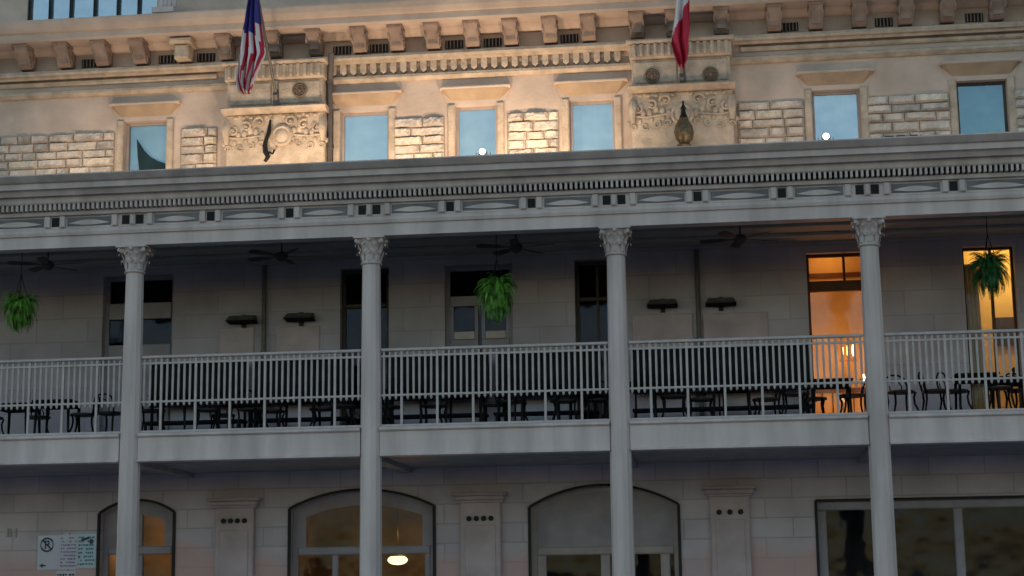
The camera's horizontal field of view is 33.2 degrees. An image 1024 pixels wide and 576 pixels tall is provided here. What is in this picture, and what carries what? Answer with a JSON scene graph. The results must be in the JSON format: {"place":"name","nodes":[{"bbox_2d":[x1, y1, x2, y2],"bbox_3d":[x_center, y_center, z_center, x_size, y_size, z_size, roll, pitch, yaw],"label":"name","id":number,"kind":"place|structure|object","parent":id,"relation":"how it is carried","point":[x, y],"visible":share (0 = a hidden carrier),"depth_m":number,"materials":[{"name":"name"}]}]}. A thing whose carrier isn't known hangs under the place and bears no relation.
{"place":"outdoors","nodes":[
{"label":"outdoors","id":0,"kind":"place"},
{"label":"sidewalk","id":1,"kind":"structure","parent":0,"visible":0},
{"bbox_2d":[37,533,95,575],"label":"street sign","id":2,"kind":"object","parent":1,"relation":"on","point":[67,552],"visible":1,"depth_m":22.72,"materials":[{"name":"white metal"}]},
{"bbox_2d":[0,0,1023,575],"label":"hotel building","id":3,"kind":"structure","parent":1,"relation":"on","point":[112,84],"depth_m":30.01,"materials":[{"name":"stone"}]},
{"bbox_2d":[7,528,16,536],"bbox_3d":[-8.753,4.284,30.100,0.178,0.153,0.019,-2,-11,7],"label":"wall lettering","id":4,"kind":"object","parent":3,"relation":"attached to","point":[11,532],"depth_m":30.09},
{"bbox_2d":[28,0,156,19],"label":"attic window","id":5,"kind":"structure","parent":3,"relation":"in","point":[41,9],"depth_m":32.40,"materials":[{"name":"glass"}]},
{"bbox_2d":[102,501,172,575],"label":"arched window","id":6,"kind":"structure","parent":3,"relation":"in","point":[145,508],"depth_m":30.04,"materials":[{"name":"paint"}]},
{"bbox_2d":[102,276,173,431],"bbox_3d":[-6.615,1.341,30.559,1.290,3.126,0.090,-2,-11,7],"label":"gallery window","id":7,"kind":"structure","parent":3,"relation":"in","point":[152,278],"depth_m":30.73,"materials":[{"name":"paint"}]},
{"bbox_2d":[109,100,180,170],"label":"upper window","id":8,"kind":"structure","parent":3,"relation":"in","point":[149,145],"depth_m":31.20,"materials":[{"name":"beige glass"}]},
{"bbox_2d":[225,315,257,327],"bbox_3d":[-4.729,0.564,30.126,0.520,0.240,0.308,-2,-11,7],"label":"wall heater","id":9,"kind":"object","parent":3,"relation":"attached to","point":[244,320],"depth_m":30.04,"materials":[{"name":"metal"}]},
{"bbox_2d":[260,265,266,427],"bbox_3d":[-4.345,1.171,30.055,0.103,3.200,0.108,-2,-11,7],"label":"drainpipe","id":10,"kind":"object","parent":3,"relation":"attached to","point":[264,287],"visible":0.42,"depth_m":30.16,"materials":[{"name":"metal"}]},
{"bbox_2d":[262,120,274,161],"bbox_3d":[-4.302,-2.582,30.320,0.196,0.772,0.236,6,-12,-33],"label":"wall scroll","id":11,"kind":"object","parent":3,"relation":"attached to","point":[265,149],"depth_m":30.25,"materials":[{"name":"metal"}]},
{"bbox_2d":[259,0,278,104],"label":"flagpole","id":12,"kind":"object","parent":3,"relation":"attached to","point":[275,97],"visible":0.96,"depth_m":30.18,"materials":[{"name":"metal"}]},
{"bbox_2d":[236,0,265,93],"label":"flag","id":13,"kind":"object","parent":12,"relation":"attached to","point":[252,53],"visible":1,"depth_m":29.08,"materials":[{"name":"multicoloured fabric"}]},
{"bbox_2d":[283,312,315,325],"bbox_3d":[-3.707,0.520,30.006,0.520,0.240,0.308,-2,-11,7],"label":"wall heater","id":14,"kind":"object","parent":3,"relation":"attached to","point":[301,318],"depth_m":29.93,"materials":[{"name":"metal"}]},
{"bbox_2d":[326,53,333,161],"bbox_3d":[-3.230,-2.987,30.488,0.140,2.408,0.362,1,-11,-7],"label":"drainpipe","id":15,"kind":"object","parent":3,"relation":"attached to","point":[329,83],"visible":0.86,"depth_m":30.58,"materials":[{"name":"metal"}]},
{"bbox_2d":[292,491,432,575],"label":"arched window","id":16,"kind":"structure","parent":3,"relation":"in","point":[352,498],"depth_m":29.57,"materials":[{"name":"paint"}]},
{"bbox_2d":[326,89,402,160],"bbox_3d":[-2.623,-2.629,30.649,1.395,1.744,0.367,-2,-11,7],"label":"upper window","id":17,"kind":"structure","parent":3,"relation":"in","point":[365,136],"depth_m":30.78,"materials":[{"name":"blue glass"}]},
{"bbox_2d":[341,269,388,425],"bbox_3d":[-2.547,1.209,30.073,0.863,3.106,0.090,-2,-11,7],"label":"gallery window","id":18,"kind":"structure","parent":3,"relation":"in","point":[345,306],"depth_m":30.22,"materials":[{"name":"paint"}]},
{"bbox_2d":[388,508,407,564],"bbox_3d":[-2.011,4.083,30.224,0.360,1.546,0.360,-2,-11,7],"label":"pendant lamp","id":19,"kind":"object","parent":3,"relation":"hanging from","point":[396,559],"visible":0.95,"depth_m":29.99,"materials":[{"name":"glass"}]},
{"bbox_2d":[439,83,510,155],"bbox_3d":[-0.626,-2.701,30.412,1.266,1.750,0.367,-2,-11,7],"label":"upper window","id":20,"kind":"structure","parent":3,"relation":"in","point":[478,128],"depth_m":30.52,"materials":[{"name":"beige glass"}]},
{"bbox_2d":[446,265,513,422],"bbox_3d":[-0.547,1.148,29.834,1.184,3.088,0.090,-2,-11,7],"label":"gallery door","id":21,"kind":"structure","parent":3,"relation":"in","point":[453,338],"depth_m":29.87,"materials":[{"name":"paint"}]},
{"bbox_2d":[553,77,627,150],"bbox_3d":[1.410,-2.773,30.170,1.311,1.752,0.367,-2,-11,7],"label":"upper window","id":22,"kind":"structure","parent":3,"relation":"in","point":[595,125],"depth_m":30.28,"materials":[{"name":"blue glass"}]},
{"bbox_2d":[575,261,607,418],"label":"gallery window","id":23,"kind":"structure","parent":3,"relation":"in","point":[579,299],"depth_m":29.73,"materials":[{"name":"paint"}]},
{"bbox_2d":[531,486,678,575],"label":"arched window","id":24,"kind":"structure","parent":3,"relation":"in","point":[577,521],"depth_m":29.09,"materials":[{"name":"paint"}]},
{"bbox_2d":[647,299,677,312],"bbox_3d":[2.560,0.276,29.264,0.520,0.240,0.308,-2,-11,7],"label":"wall heater","id":25,"kind":"object","parent":3,"relation":"attached to","point":[662,304],"depth_m":29.18,"materials":[{"name":"metal"}]},
{"bbox_2d":[679,64,684,82],"bbox_3d":[2.877,-4.662,29.206,0.101,2.244,1.400,-1,-10,4],"label":"flagpole","id":26,"kind":"object","parent":3,"relation":"attached to","point":[682,77],"visible":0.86,"depth_m":29.60,"materials":[{"name":"metal"}]},
{"bbox_2d":[671,0,689,69],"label":"flag","id":27,"kind":"object","parent":26,"relation":"attached to","point":[680,36],"visible":1,"depth_m":28.73,"materials":[{"name":"red fabric"}]},
{"bbox_2d":[674,101,693,145],"bbox_3d":[2.931,-2.757,29.337,0.320,0.902,0.348,6,-12,-31],"label":"lantern","id":28,"kind":"object","parent":3,"relation":"attached to","point":[683,131],"visible":0.91,"depth_m":29.21,"materials":[{"name":"brown metal"}]},
{"bbox_2d":[694,249,703,415],"bbox_3d":[3.179,0.909,29.159,0.103,3.200,0.108,-2,-11,7],"label":"drainpipe","id":29,"kind":"object","parent":3,"relation":"attached to","point":[697,291],"visible":0.54,"depth_m":29.25,"materials":[{"name":"metal"}]},
{"bbox_2d":[705,297,735,310],"bbox_3d":[3.538,0.248,29.147,0.520,0.240,0.308,-2,-11,7],"label":"wall heater","id":30,"kind":"object","parent":3,"relation":"attached to","point":[720,302],"depth_m":29.06,"materials":[{"name":"metal"}]},
{"bbox_2d":[806,253,859,378],"bbox_3d":[5.536,0.939,29.109,0.992,3.082,0.090,-2,-11,7],"label":"gallery window","id":31,"kind":"structure","parent":3,"relation":"in","point":[849,254],"depth_m":29.33,"materials":[{"name":"grey wood"}]},
{"bbox_2d":[796,67,874,140],"bbox_3d":[5.602,-2.902,29.667,1.338,1.717,0.367,-2,-11,7],"label":"upper window","id":32,"kind":"structure","parent":3,"relation":"in","point":[836,114],"depth_m":29.77,"materials":[{"name":"blue glass"}]},
{"bbox_2d":[840,345,856,377],"bbox_3d":[5.886,1.716,29.973,0.300,1.530,0.200,-2,-11,7],"label":"wall lamp","id":33,"kind":"object","parent":3,"relation":"on","point":[850,359],"visible":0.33,"depth_m":30.05,"materials":[{"name":"glass"}]},
{"bbox_2d":[817,497,1023,575],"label":"shopfront window","id":34,"kind":"structure","parent":3,"relation":"in","point":[957,505],"depth_m":28.39,"materials":[{"name":"paint"}]},
{"bbox_2d":[939,57,1021,133],"bbox_3d":[8.043,-3.011,29.381,1.362,1.765,0.367,-2,-11,7],"label":"upper window","id":35,"kind":"structure","parent":3,"relation":"in","point":[980,107],"depth_m":29.50,"materials":[{"name":"paint"}]},
{"bbox_2d":[962,247,1022,408],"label":"gallery window","id":36,"kind":"structure","parent":3,"relation":"in","point":[989,250],"depth_m":28.88,"materials":[{"name":"grey wood"}]},
{"bbox_2d":[0,131,1023,575],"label":"veranda","id":37,"kind":"object","parent":1,"relation":"on","point":[868,195],"visible":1,"depth_m":26.61,"materials":[{"name":"grey paint"}]},
{"bbox_2d":[0,417,3,433],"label":"cafe chair","id":38,"kind":"object","parent":37,"relation":"on","point":[2,419],"visible":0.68,"depth_m":28.73,"materials":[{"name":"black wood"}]},
{"bbox_2d":[0,402,40,433],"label":"bistro table","id":39,"kind":"object","parent":37,"relation":"on","point":[9,411],"visible":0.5,"depth_m":28.74,"materials":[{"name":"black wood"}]},
{"bbox_2d":[0,253,42,332],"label":"hanging fern","id":40,"kind":"object","parent":37,"relation":"hanging from","point":[19,310],"visible":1,"depth_m":28.33,"materials":[{"name":"plant"}]},
{"bbox_2d":[24,402,50,432],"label":"cafe chair","id":41,"kind":"object","parent":37,"relation":"on","point":[41,417],"visible":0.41,"depth_m":28.54,"materials":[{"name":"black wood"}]},
{"bbox_2d":[7,252,78,271],"bbox_3d":[-7.872,-0.484,29.006,1.229,0.370,1.286,4,-11,-23],"label":"ceiling fan","id":42,"kind":"object","parent":37,"relation":"hanging from","point":[47,264],"visible":0.88,"depth_m":28.92,"materials":[{"name":"metal"}]},
{"bbox_2d":[32,399,81,432],"bbox_3d":[-7.475,2.203,28.282,0.660,0.676,0.600,-2,-11,6],"label":"bistro table","id":43,"kind":"object","parent":37,"relation":"on","point":[47,409],"visible":0.55,"depth_m":28.10,"materials":[{"name":"black metal"}]},
{"bbox_2d":[69,396,99,432],"bbox_3d":[-7.043,2.167,28.341,0.497,0.764,0.503,0,-10,-2],"label":"cafe chair","id":44,"kind":"object","parent":37,"relation":"on","point":[76,415],"visible":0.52,"depth_m":28.19,"materials":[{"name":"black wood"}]},
{"bbox_2d":[93,393,120,431],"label":"cafe chair","id":45,"kind":"object","parent":37,"relation":"on","point":[113,413],"visible":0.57,"depth_m":28.04,"materials":[{"name":"black metal"}]},
{"bbox_2d":[141,405,165,430],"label":"cafe chair","id":46,"kind":"object","parent":37,"relation":"on","point":[144,411],"visible":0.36,"depth_m":27.92,"materials":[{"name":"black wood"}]},
{"bbox_2d":[148,394,199,429],"bbox_3d":[-5.469,2.087,27.796,0.660,0.676,0.600,-2,-11,9],"label":"bistro table","id":47,"kind":"object","parent":37,"relation":"on","point":[169,403],"visible":0.53,"depth_m":27.59,"materials":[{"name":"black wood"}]},
{"bbox_2d":[144,362,248,430],"bbox_3d":[-5.460,2.014,29.682,1.760,1.500,0.400,-2,-11,7],"label":"booth bench","id":48,"kind":"object","parent":37,"relation":"on","point":[243,421],"visible":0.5,"depth_m":29.87,"materials":[{"name":"black wood"}]},
{"bbox_2d":[193,391,222,428],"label":"cafe chair","id":49,"kind":"object","parent":37,"relation":"on","point":[208,410],"visible":0.74,"depth_m":27.78,"materials":[{"name":"black metal"}]},
{"bbox_2d":[209,401,234,428],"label":"cafe chair","id":50,"kind":"object","parent":37,"relation":"on","point":[224,415],"visible":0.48,"depth_m":28.58,"materials":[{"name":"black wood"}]},
{"bbox_2d":[218,398,261,428],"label":"bistro table","id":51,"kind":"object","parent":37,"relation":"on","point":[233,404],"visible":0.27,"depth_m":28.24,"materials":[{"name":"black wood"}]},
{"bbox_2d":[236,389,268,427],"bbox_3d":[-4.215,2.045,27.878,0.503,0.764,0.497,-6,-11,24],"label":"cafe chair","id":52,"kind":"object","parent":37,"relation":"on","point":[255,409],"visible":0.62,"depth_m":27.78,"materials":[{"name":"black metal"}]},
{"bbox_2d":[255,393,284,427],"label":"cafe chair","id":53,"kind":"object","parent":37,"relation":"on","point":[273,411],"visible":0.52,"depth_m":28.09,"materials":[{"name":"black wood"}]},
{"bbox_2d":[247,243,303,264],"bbox_3d":[-3.816,-0.613,28.590,1.286,0.370,1.229,-2,-11,7],"label":"ceiling fan","id":54,"kind":"object","parent":37,"relation":"hanging from","point":[281,256],"visible":0.86,"depth_m":28.46,"materials":[{"name":"metal"}]},
{"bbox_2d":[277,394,321,426],"bbox_3d":[-3.451,2.099,28.001,0.660,0.676,0.600,-2,-10,4],"label":"bistro table","id":55,"kind":"object","parent":37,"relation":"on","point":[308,401],"visible":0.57,"depth_m":27.81,"materials":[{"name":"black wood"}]},
{"bbox_2d":[253,359,352,427],"bbox_3d":[-3.607,1.951,29.466,1.760,1.500,0.400,-2,-11,7],"label":"booth bench","id":56,"kind":"object","parent":37,"relation":"on","point":[346,419],"visible":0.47,"depth_m":29.66,"materials":[{"name":"black wood"}]},
{"bbox_2d":[309,391,338,425],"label":"cafe chair","id":57,"kind":"object","parent":37,"relation":"on","point":[322,409],"visible":0.42,"depth_m":27.84,"materials":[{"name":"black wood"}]},
{"bbox_2d":[329,389,355,425],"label":"cafe chair","id":58,"kind":"object","parent":37,"relation":"on","point":[351,407],"visible":0.58,"depth_m":27.58,"materials":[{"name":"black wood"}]},
{"bbox_2d":[381,393,403,423],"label":"cafe chair","id":59,"kind":"object","parent":37,"relation":"on","point":[395,407],"visible":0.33,"depth_m":27.70,"materials":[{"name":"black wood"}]},
{"bbox_2d":[382,388,429,423],"bbox_3d":[-1.685,1.973,27.444,0.660,0.676,0.600,-2,-11,7],"label":"bistro table","id":60,"kind":"object","parent":37,"relation":"on","point":[404,397],"visible":0.62,"depth_m":27.25,"materials":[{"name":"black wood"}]},
{"bbox_2d":[418,398,447,423],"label":"cafe chair","id":61,"kind":"object","parent":37,"relation":"on","point":[430,406],"visible":0.3,"depth_m":27.60,"materials":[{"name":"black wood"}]},
{"bbox_2d":[383,354,488,423],"bbox_3d":[-1.288,1.869,29.186,1.760,1.500,0.400,-2,-11,7],"label":"booth bench","id":62,"kind":"object","parent":37,"relation":"on","point":[433,416],"visible":0.47,"depth_m":29.37,"materials":[{"name":"black wood"}]},
{"bbox_2d":[444,388,485,422],"bbox_3d":[-0.745,1.986,27.580,0.660,0.676,0.600,-2,-11,6],"label":"bistro table","id":63,"kind":"object","parent":37,"relation":"on","point":[458,397],"visible":0.62,"depth_m":27.38,"materials":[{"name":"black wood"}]},
{"bbox_2d":[476,149,490,154],"bbox_3d":[-0.465,-2.072,26.599,0.202,0.130,0.198,-10,-14,40],"label":"floodlight","id":64,"kind":"object","parent":37,"relation":"on","point":[482,152],"visible":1,"depth_m":26.52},
{"bbox_2d":[482,385,507,421],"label":"cafe chair","id":65,"kind":"object","parent":37,"relation":"on","point":[489,404],"visible":0.68,"depth_m":27.48,"materials":[{"name":"black wood"}]},
{"bbox_2d":[473,235,517,323],"bbox_3d":[-0.254,-0.176,27.573,0.734,1.554,0.766,-2,-11,7],"label":"hanging fern","id":66,"kind":"object","parent":37,"relation":"hanging from","point":[497,296],"visible":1,"depth_m":27.35,"materials":[{"name":"plant"}]},
{"bbox_2d":[494,381,528,421],"bbox_3d":[-0.013,1.881,27.279,0.503,0.764,0.497,-6,-12,28],"label":"cafe chair","id":67,"kind":"object","parent":37,"relation":"on","point":[515,401],"visible":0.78,"depth_m":27.19,"materials":[{"name":"black wood"}]},
{"bbox_2d":[476,234,550,255],"bbox_3d":[0.042,-0.749,28.121,1.286,0.370,1.229,6,-12,-33],"label":"ceiling fan","id":68,"kind":"object","parent":37,"relation":"hanging from","point":[515,246],"visible":0.89,"depth_m":27.98,"materials":[{"name":"metal"}]},
{"bbox_2d":[518,384,561,420],"bbox_3d":[0.452,1.890,27.140,0.660,0.676,0.600,-2,-10,4],"label":"bistro table","id":69,"kind":"object","parent":37,"relation":"on","point":[523,396],"visible":0.59,"depth_m":26.93,"materials":[{"name":"black wood"}]},
{"bbox_2d":[493,351,599,421],"bbox_3d":[0.582,1.805,28.967,1.760,1.500,0.400,-2,-11,7],"label":"booth bench","id":70,"kind":"object","parent":37,"relation":"on","point":[541,413],"visible":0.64,"depth_m":29.17,"materials":[{"name":"black wood"}]},
{"bbox_2d":[550,381,578,419],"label":"cafe chair","id":71,"kind":"object","parent":37,"relation":"on","point":[565,401],"visible":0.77,"depth_m":27.14,"materials":[{"name":"black wood"}]},
{"bbox_2d":[567,387,606,419],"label":"bistro table","id":72,"kind":"object","parent":37,"relation":"on","point":[597,394],"visible":0.5,"depth_m":27.43,"materials":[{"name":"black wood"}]},
{"bbox_2d":[584,379,608,418],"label":"cafe chair","id":73,"kind":"object","parent":37,"relation":"on","point":[599,400],"visible":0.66,"depth_m":27.09,"materials":[{"name":"black wood"}]},
{"bbox_2d":[629,381,658,417],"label":"bistro table","id":74,"kind":"object","parent":37,"relation":"on","point":[654,394],"visible":0.32,"depth_m":26.74,"materials":[{"name":"black wood"}]},
{"bbox_2d":[660,379,686,416],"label":"cafe chair","id":75,"kind":"object","parent":37,"relation":"on","point":[683,397],"visible":0.73,"depth_m":26.82,"materials":[{"name":"black wood"}]},
{"bbox_2d":[633,347,721,417],"bbox_3d":[2.754,1.728,28.704,1.478,1.500,0.400,-2,-11,7],"label":"booth bench","id":76,"kind":"object","parent":37,"relation":"on","point":[679,409],"visible":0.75,"depth_m":28.89,"materials":[{"name":"black wood"}]},
{"bbox_2d":[685,381,712,416],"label":"cafe chair","id":77,"kind":"object","parent":37,"relation":"on","point":[703,399],"visible":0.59,"depth_m":27.18,"materials":[{"name":"black wood"}]},
{"bbox_2d":[710,382,752,415],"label":"bistro table","id":78,"kind":"object","parent":37,"relation":"on","point":[746,390],"visible":0.59,"depth_m":27.02,"materials":[{"name":"black wood"}]},
{"bbox_2d":[699,225,772,247],"bbox_3d":[3.621,-0.879,27.668,1.229,0.370,1.286,-4,-11,16],"label":"ceiling fan","id":79,"kind":"object","parent":37,"relation":"hanging from","point":[739,239],"visible":0.88,"depth_m":27.59,"materials":[{"name":"metal"}]},
{"bbox_2d":[720,345,811,415],"bbox_3d":[4.207,1.678,28.535,1.478,1.500,0.400,-2,-11,7],"label":"booth bench","id":80,"kind":"object","parent":37,"relation":"on","point":[753,389],"visible":0.62,"depth_m":28.73,"materials":[{"name":"black wood"}]},
{"bbox_2d":[752,381,780,414],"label":"cafe chair","id":81,"kind":"object","parent":37,"relation":"on","point":[774,399],"visible":0.62,"depth_m":27.34,"materials":[{"name":"black wood"}]},
{"bbox_2d":[778,375,809,413],"bbox_3d":[4.399,1.732,26.781,0.497,0.764,0.503,-4,-11,17],"label":"cafe chair","id":82,"kind":"object","parent":37,"relation":"on","point":[784,393],"visible":0.67,"depth_m":26.68,"materials":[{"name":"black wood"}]},
{"bbox_2d":[796,380,826,413],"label":"cafe chair","id":83,"kind":"object","parent":37,"relation":"on","point":[821,399],"visible":0.43,"depth_m":27.30,"materials":[{"name":"black wood"}]},
{"bbox_2d":[818,133,833,139],"bbox_3d":[4.725,-2.253,25.982,0.202,0.130,0.198,-10,-14,40],"label":"floodlight","id":84,"kind":"object","parent":37,"relation":"on","point":[825,136],"visible":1,"depth_m":25.90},
{"bbox_2d":[808,378,852,412],"bbox_3d":[4.994,1.786,26.897,0.660,0.676,0.600,-2,-11,7],"label":"bistro table","id":85,"kind":"object","parent":37,"relation":"on","point":[821,387],"visible":0.56,"depth_m":26.70,"materials":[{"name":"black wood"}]},
{"bbox_2d":[839,380,866,412],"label":"cafe chair","id":86,"kind":"object","parent":37,"relation":"on","point":[855,395],"visible":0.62,"depth_m":26.97,"materials":[{"name":"black wood"}]},
{"bbox_2d":[886,375,919,410],"bbox_3d":[6.036,1.697,26.704,0.503,0.764,0.497,1,-11,-10],"label":"cafe chair","id":87,"kind":"object","parent":37,"relation":"on","point":[898,392],"visible":0.69,"depth_m":26.61,"materials":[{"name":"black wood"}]},
{"bbox_2d":[918,372,951,410],"bbox_3d":[6.544,1.675,26.619,0.497,0.764,0.503,-2,-10,4],"label":"cafe chair","id":88,"kind":"object","parent":37,"relation":"on","point":[926,391],"visible":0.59,"depth_m":26.59,"materials":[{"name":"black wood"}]},
{"bbox_2d":[936,371,972,409],"bbox_3d":[6.857,1.681,26.676,0.497,0.764,0.503,1,-11,-8],"label":"cafe chair","id":89,"kind":"object","parent":37,"relation":"on","point":[953,391],"visible":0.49,"depth_m":26.58,"materials":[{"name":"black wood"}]},
{"bbox_2d":[951,372,999,409],"bbox_3d":[7.140,1.675,26.443,0.660,0.676,0.600,-2,-11,7],"label":"bistro table","id":90,"kind":"object","parent":37,"relation":"on","point":[975,382],"visible":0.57,"depth_m":26.24,"materials":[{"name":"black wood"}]},
{"bbox_2d":[964,217,1010,299],"bbox_3d":[7.372,-0.513,26.642,0.707,1.423,0.800,-2,-11,7],"label":"hanging fern","id":91,"kind":"object","parent":37,"relation":"hanging from","point":[990,271],"visible":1,"depth_m":26.51,"materials":[{"name":"plant"}]},
{"bbox_2d":[984,367,1015,408],"bbox_3d":[7.468,1.606,26.312,0.497,0.764,0.503,-2,-11,8],"label":"cafe chair","id":92,"kind":"object","parent":37,"relation":"on","point":[1008,387],"visible":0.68,"depth_m":26.17,"materials":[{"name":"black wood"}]},
{"bbox_2d":[987,375,1023,408],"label":"bistro table","id":93,"kind":"object","parent":37,"relation":"on","point":[1016,384],"visible":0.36,"depth_m":26.67,"materials":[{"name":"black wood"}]},
{"bbox_2d":[1002,373,1023,408],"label":"cafe chair","id":94,"kind":"object","parent":37,"relation":"on","point":[1017,390],"visible":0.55,"depth_m":26.65,"materials":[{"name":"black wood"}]}
]}

